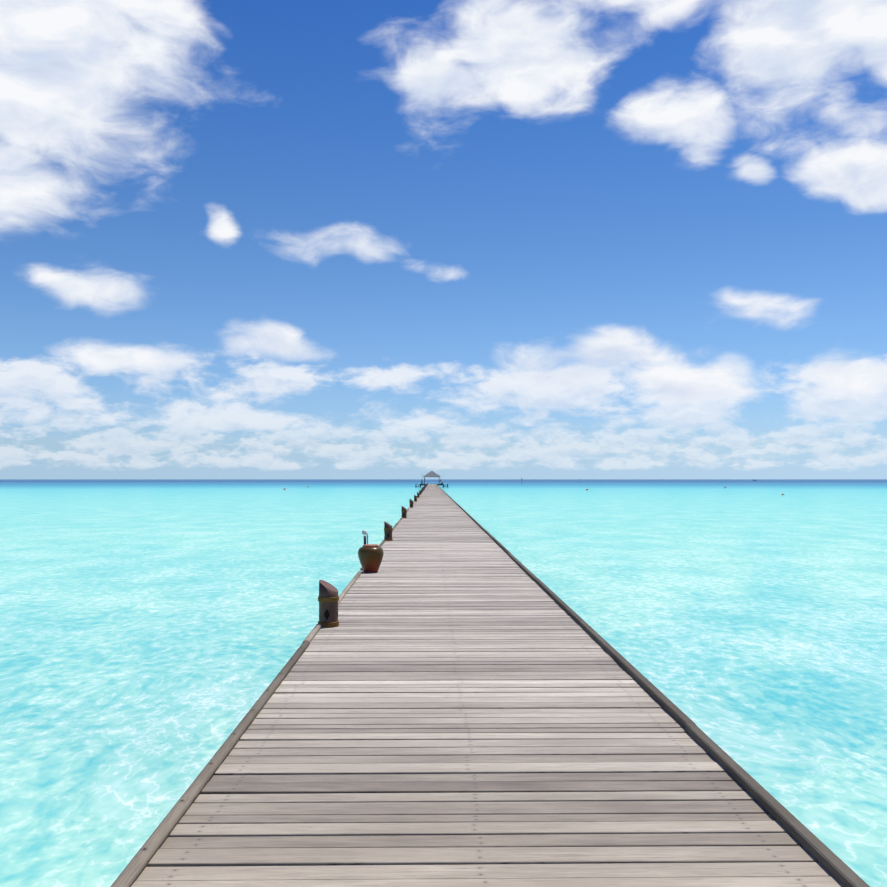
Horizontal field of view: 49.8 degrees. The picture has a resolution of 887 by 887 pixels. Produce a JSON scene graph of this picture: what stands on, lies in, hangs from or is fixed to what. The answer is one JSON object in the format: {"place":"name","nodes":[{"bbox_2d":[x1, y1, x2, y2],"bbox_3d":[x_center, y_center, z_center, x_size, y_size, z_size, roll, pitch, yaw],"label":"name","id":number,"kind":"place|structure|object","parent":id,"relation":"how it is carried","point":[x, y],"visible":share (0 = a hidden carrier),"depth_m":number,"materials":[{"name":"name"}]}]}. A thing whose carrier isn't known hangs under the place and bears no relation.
{"place":"outdoors","nodes":[
{"label":"outdoors","id":0,"kind":"place"},
{"bbox_2d":[423,471,440,476],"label":"gazebo roof","id":1,"kind":"structure","parent":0,"point":[431,474],"depth_m":308.62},
{"bbox_2d":[0,479,886,886],"bbox_3d":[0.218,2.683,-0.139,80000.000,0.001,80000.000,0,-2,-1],"label":"sea","id":2,"kind":"structure","parent":0,"point":[154,633],"depth_m":18.84,"materials":[{"name":"liquid"}]},
{"bbox_2d":[415,484,447,487],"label":"hut platform","id":3,"kind":"structure","parent":2,"relation":"in","point":[437,484],"depth_m":305.81,"materials":[{"name":"grey wood"}]},
{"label":"jetty substructure","id":4,"kind":"object","parent":2,"relation":"in","visible":0},
{"bbox_2d":[131,484,843,886],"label":"jetty deck planks","id":5,"kind":"object","parent":4,"relation":"on","point":[459,698],"visible":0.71,"depth_m":5.25,"materials":[{"name":"grey wood"}]},
{"bbox_2d":[110,497,417,886],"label":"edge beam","id":6,"kind":"structure","parent":5,"relation":"on","point":[136,865],"depth_m":4.96,"materials":[{"name":"grey wood"}]},
{"bbox_2d":[318,580,338,626],"bbox_3d":[-1.243,1.725,10.336,0.231,0.495,0.231,0,-2,3],"label":"bollard light","id":7,"kind":"object","parent":5,"relation":"on","point":[328,598],"visible":0.96,"depth_m":10.25,"materials":[{"name":"black"}]},
{"bbox_2d":[362,530,367,544],"bbox_3d":[-1.387,1.870,16.854,0.112,0.691,0.092,0,-2,-1],"label":"foot shower tap","id":8,"kind":"object","parent":5,"relation":"on","point":[364,533],"visible":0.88,"depth_m":16.84,"materials":[{"name":"grey metal"}]},
{"bbox_2d":[358,544,383,572],"bbox_3d":[-1.244,1.963,16.332,0.442,0.466,0.442,0,-2,-1],"label":"glazed urn","id":9,"kind":"object","parent":5,"relation":"on","point":[370,556],"visible":1,"depth_m":16.18,"materials":[{"name":"ceramic"}]},
{"bbox_2d":[384,521,392,540],"bbox_3d":[-1.429,2.263,24.725,0.231,0.495,0.231,0,-2,-1],"label":"bollard light","id":10,"kind":"object","parent":5,"relation":"on","point":[388,528],"visible":0.96,"depth_m":24.64,"materials":[{"name":"black"}]},
{"bbox_2d":[401,506,406,517],"bbox_3d":[-1.614,2.800,39.114,0.231,0.495,0.231,0,-2,1],"label":"bollard light","id":11,"kind":"object","parent":5,"relation":"on","point":[404,512],"visible":0.98,"depth_m":39.03,"materials":[{"name":"black"}]},
{"bbox_2d":[445,492,869,886],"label":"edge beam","id":12,"kind":"structure","parent":5,"relation":"on","point":[828,860],"depth_m":5.14,"materials":[{"name":"grey wood"}]},
{"bbox_2d":[0,0,886,478],"label":"sky","id":13,"kind":"structure","parent":0,"point":[240,239],"materials":[{"name":"blue"}]}
]}

